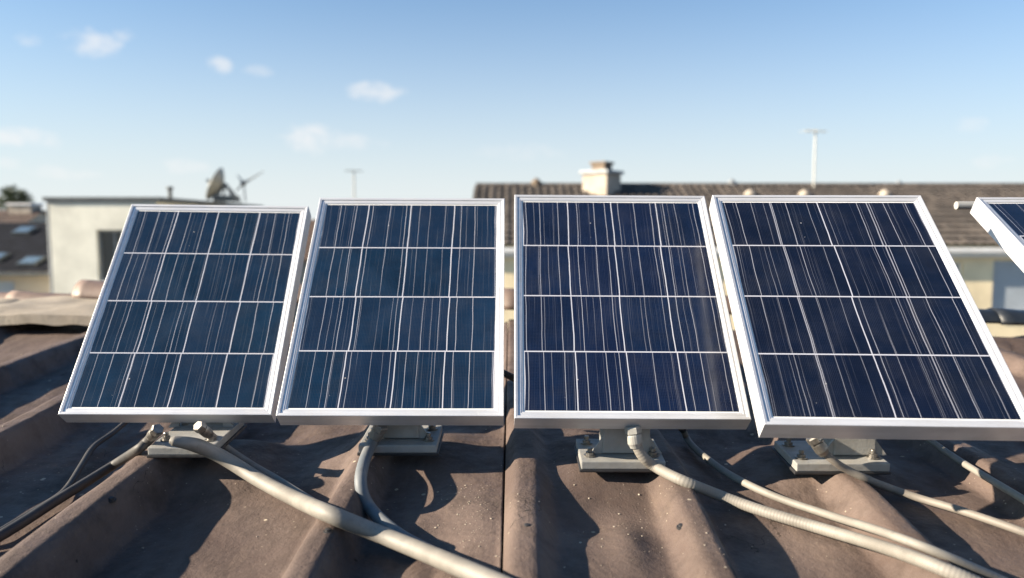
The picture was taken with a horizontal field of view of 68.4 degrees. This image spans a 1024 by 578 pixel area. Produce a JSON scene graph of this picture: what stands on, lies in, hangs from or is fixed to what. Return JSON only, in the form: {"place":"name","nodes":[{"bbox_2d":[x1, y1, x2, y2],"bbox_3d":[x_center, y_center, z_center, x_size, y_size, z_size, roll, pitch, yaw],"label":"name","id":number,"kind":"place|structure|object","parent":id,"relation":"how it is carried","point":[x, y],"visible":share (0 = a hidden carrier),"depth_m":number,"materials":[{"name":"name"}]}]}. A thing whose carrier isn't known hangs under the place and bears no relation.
{"place":"outdoors","nodes":[
{"label":"outdoors","id":0,"kind":"place"},
{"bbox_2d":[0,203,46,222],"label":"tiled house","id":1,"kind":"structure","parent":0,"point":[24,212],"depth_m":35.38,"materials":[{"name":"paint"}]},
{"bbox_2d":[0,222,50,292],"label":"house","id":2,"kind":"structure","parent":0,"point":[24,258],"depth_m":23.90,"materials":[{"name":"white paint"}]},
{"bbox_2d":[0,281,14,291],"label":"window","id":3,"kind":"structure","parent":2,"relation":"in","point":[5,286],"depth_m":23.45,"materials":[{"name":"grey glass"}]},
{"bbox_2d":[42,187,262,293],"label":"flat roofed house","id":4,"kind":"structure","parent":0,"point":[84,234],"depth_m":21.96,"materials":[{"name":"white paint"}]},
{"bbox_2d":[99,230,122,281],"bbox_3d":[-11.660,-0.952,22.058,1.040,1.555,0.280,0,5,0],"label":"window","id":5,"kind":"structure","parent":4,"relation":"in","point":[108,239],"depth_m":22.15,"materials":[{"name":"grey glass"}]},
{"bbox_2d":[206,168,240,202],"bbox_3d":[-9.927,-3.552,25.770,1.051,1.188,1.191,0,5,0],"label":"satellite dish","id":6,"kind":"object","parent":4,"relation":"on","point":[216,185],"visible":1,"depth_m":25.54,"materials":[{"name":"paint"}]},
{"bbox_2d":[235,171,263,201],"bbox_3d":[-9.015,-3.526,25.801,1.014,1.053,0.212,0,5,0],"label":"roof aerial","id":7,"kind":"object","parent":4,"relation":"on","point":[242,183],"visible":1,"depth_m":25.79,"materials":[{"name":"metal"}]},
{"bbox_2d":[293,219,314,321],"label":"tiled house","id":8,"kind":"structure","parent":0,"point":[311,229],"depth_m":46.35,"materials":[{"name":"white paint"}]},
{"bbox_2d":[345,170,360,197],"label":"tv aerial","id":9,"kind":"object","parent":8,"relation":"on","point":[353,180],"visible":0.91,"depth_m":49.55,"materials":[{"name":"white metal"}]},
{"bbox_2d":[0,0,1023,219],"label":"sky","id":10,"kind":"structure","parent":0,"point":[99,98],"materials":[{"name":"blue"}]},
{"bbox_2d":[473,161,1023,336],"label":"long house","id":11,"kind":"structure","parent":0,"point":[991,272],"depth_m":22.90,"materials":[{"name":"brown paint"}]},
{"bbox_2d":[800,129,827,186],"bbox_3d":[9.499,-3.998,23.648,0.771,1.990,0.525,-1,5,-14],"label":"tv aerial","id":12,"kind":"object","parent":11,"relation":"attached to","point":[815,131],"visible":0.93,"depth_m":23.61,"materials":[{"name":"white metal"}]},
{"bbox_2d":[955,262,960,271],"bbox_3d":[11.225,-0.007,19.799,1.050,1.400,0.060,0,5,0],"label":"window","id":13,"kind":"structure","parent":11,"relation":"in","point":[958,264],"depth_m":19.72,"materials":[{"name":"white paint"}]},
{"bbox_2d":[991,260,1023,309],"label":"window","id":14,"kind":"structure","parent":11,"relation":"in","point":[1008,279],"depth_m":19.73,"materials":[{"name":"white paint"}]},
{"bbox_2d":[954,201,974,208],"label":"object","id":15,"kind":"object","parent":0,"point":[963,204],"visible":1,"depth_m":2.42,"materials":[{"name":"white plastic"}]},
{"bbox_2d":[970,197,1023,271],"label":"solar panel","id":16,"kind":"object","parent":15,"relation":"on","point":[1000,220],"visible":1,"depth_m":2.22,"materials":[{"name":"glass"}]},
{"label":"ground","id":17,"kind":"structure","parent":0,"visible":0},
{"bbox_2d":[0,184,34,209],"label":"tree","id":18,"kind":"object","parent":17,"relation":"on","point":[9,194],"visible":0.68,"depth_m":68.93,"materials":[{"name":"green plant"}]},
{"bbox_2d":[0,279,1023,577],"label":"corrugated roof","id":19,"kind":"structure","parent":17,"relation":"on","point":[542,507],"depth_m":1.91,"materials":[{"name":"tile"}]},
{"bbox_2d":[0,423,127,528],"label":"power cable","id":20,"kind":"object","parent":19,"relation":"on","point":[87,455],"visible":0.69,"depth_m":2.26,"materials":[{"name":"black rubber"}]},
{"bbox_2d":[0,424,163,541],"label":"power cable","id":21,"kind":"object","parent":19,"relation":"on","point":[154,432],"visible":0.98,"depth_m":2.02,"materials":[{"name":"black rubber"}]},
{"bbox_2d":[147,423,246,457],"bbox_3d":[-0.996,0.390,2.171,0.581,0.120,0.257,0,5,0],"label":"panel stand","id":22,"kind":"object","parent":19,"relation":"on","point":[225,433],"visible":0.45,"depth_m":2.13,"materials":[{"name":"grey paint"}]},
{"bbox_2d":[58,204,310,422],"bbox_3d":[-0.999,0.051,2.395,0.600,0.782,0.056,1,-34,-2],"label":"solar panel","id":23,"kind":"object","parent":22,"relation":"on","point":[192,318],"visible":1,"depth_m":2.34,"materials":[{"name":"glass"}]},
{"bbox_2d":[193,421,315,498],"bbox_3d":[-0.630,0.453,1.971,0.569,0.183,0.164,3,6,34],"label":"flexible hose","id":24,"kind":"object","parent":19,"relation":"on","point":[203,429],"visible":0.46,"depth_m":2.06,"materials":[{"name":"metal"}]},
{"bbox_2d":[169,436,511,577],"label":"conduit pipe","id":25,"kind":"object","parent":19,"relation":"on","point":[455,565],"visible":1,"depth_m":1.65,"materials":[{"name":"white plastic"}]},
{"bbox_2d":[354,425,433,545],"bbox_3d":[-0.317,0.479,1.852,0.131,0.204,0.502,-2,5,-23],"label":"flexible hose","id":26,"kind":"object","parent":19,"relation":"on","point":[374,513],"visible":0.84,"depth_m":1.84,"materials":[{"name":"grey plastic"}]},
{"bbox_2d":[357,425,443,455],"bbox_3d":[-0.323,0.336,2.143,0.580,0.230,0.177,0,5,0],"label":"panel stand","id":27,"kind":"object","parent":19,"relation":"on","point":[410,440],"visible":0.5,"depth_m":2.09,"materials":[{"name":"grey paint"}]},
{"bbox_2d":[276,198,504,424],"bbox_3d":[-0.323,0.036,2.238,0.600,0.782,0.056,0,-36,0],"label":"solar panel","id":28,"kind":"object","parent":27,"relation":"on","point":[399,319],"visible":1,"depth_m":2.18,"materials":[{"name":"glass"}]},
{"bbox_2d":[2,339,877,575],"bbox_3d":[-0.303,0.473,2.342,4.593,0.296,2.586,0,5,0],"label":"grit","id":29,"kind":"object","parent":19,"relation":"on","point":[494,512],"visible":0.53,"depth_m":1.81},
{"bbox_2d":[504,370,513,381],"bbox_3d":[0.000,0.269,2.322,0.379,0.069,0.054,0,5,4],"label":"power cable","id":30,"kind":"object","parent":19,"relation":"on","point":[508,375],"visible":0.09,"depth_m":2.33,"materials":[{"name":"black rubber"}]},
{"bbox_2d":[574,429,665,471],"bbox_3d":[0.306,0.365,2.029,0.580,0.207,0.177,0,5,0],"label":"panel stand","id":31,"kind":"object","parent":19,"relation":"on","point":[609,450],"visible":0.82,"depth_m":1.99,"materials":[{"name":"grey paint"}]},
{"bbox_2d":[514,195,750,429],"bbox_3d":[0.307,0.033,2.160,0.600,0.782,0.056,0,-37,0],"label":"solar panel","id":32,"kind":"object","parent":31,"relation":"on","point":[622,320],"visible":1,"depth_m":2.10,"materials":[{"name":"glass"}]},
{"bbox_2d":[624,425,980,577],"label":"flexible hose","id":33,"kind":"object","parent":19,"relation":"on","point":[890,549],"visible":1,"depth_m":1.76,"materials":[{"name":"white plastic"}]},
{"bbox_2d":[772,438,890,474],"bbox_3d":[0.877,0.256,2.005,0.581,0.431,0.177,0,5,0],"label":"panel stand","id":34,"kind":"object","parent":19,"relation":"on","point":[804,458],"visible":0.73,"depth_m":1.97,"materials":[{"name":"grey paint"}]},
{"bbox_2d":[709,195,1023,440],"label":"solar panel","id":35,"kind":"object","parent":34,"relation":"on","point":[857,317],"visible":1,"depth_m":1.88,"materials":[{"name":"glass"}]},
{"bbox_2d":[678,429,1007,577],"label":"flexible hose","id":36,"kind":"object","parent":19,"relation":"on","point":[953,559],"visible":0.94,"depth_m":1.71,"materials":[{"name":"grey plastic"}]},
{"bbox_2d":[806,438,1023,536],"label":"flexible hose","id":37,"kind":"object","parent":19,"relation":"on","point":[819,446],"visible":0.99,"depth_m":1.88,"materials":[{"name":"plastic"}]},
{"bbox_2d":[924,440,1023,503],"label":"flexible hose","id":38,"kind":"object","parent":19,"relation":"on","point":[996,483],"visible":0.87,"depth_m":1.96,"materials":[{"name":"grey plastic"}]}
]}

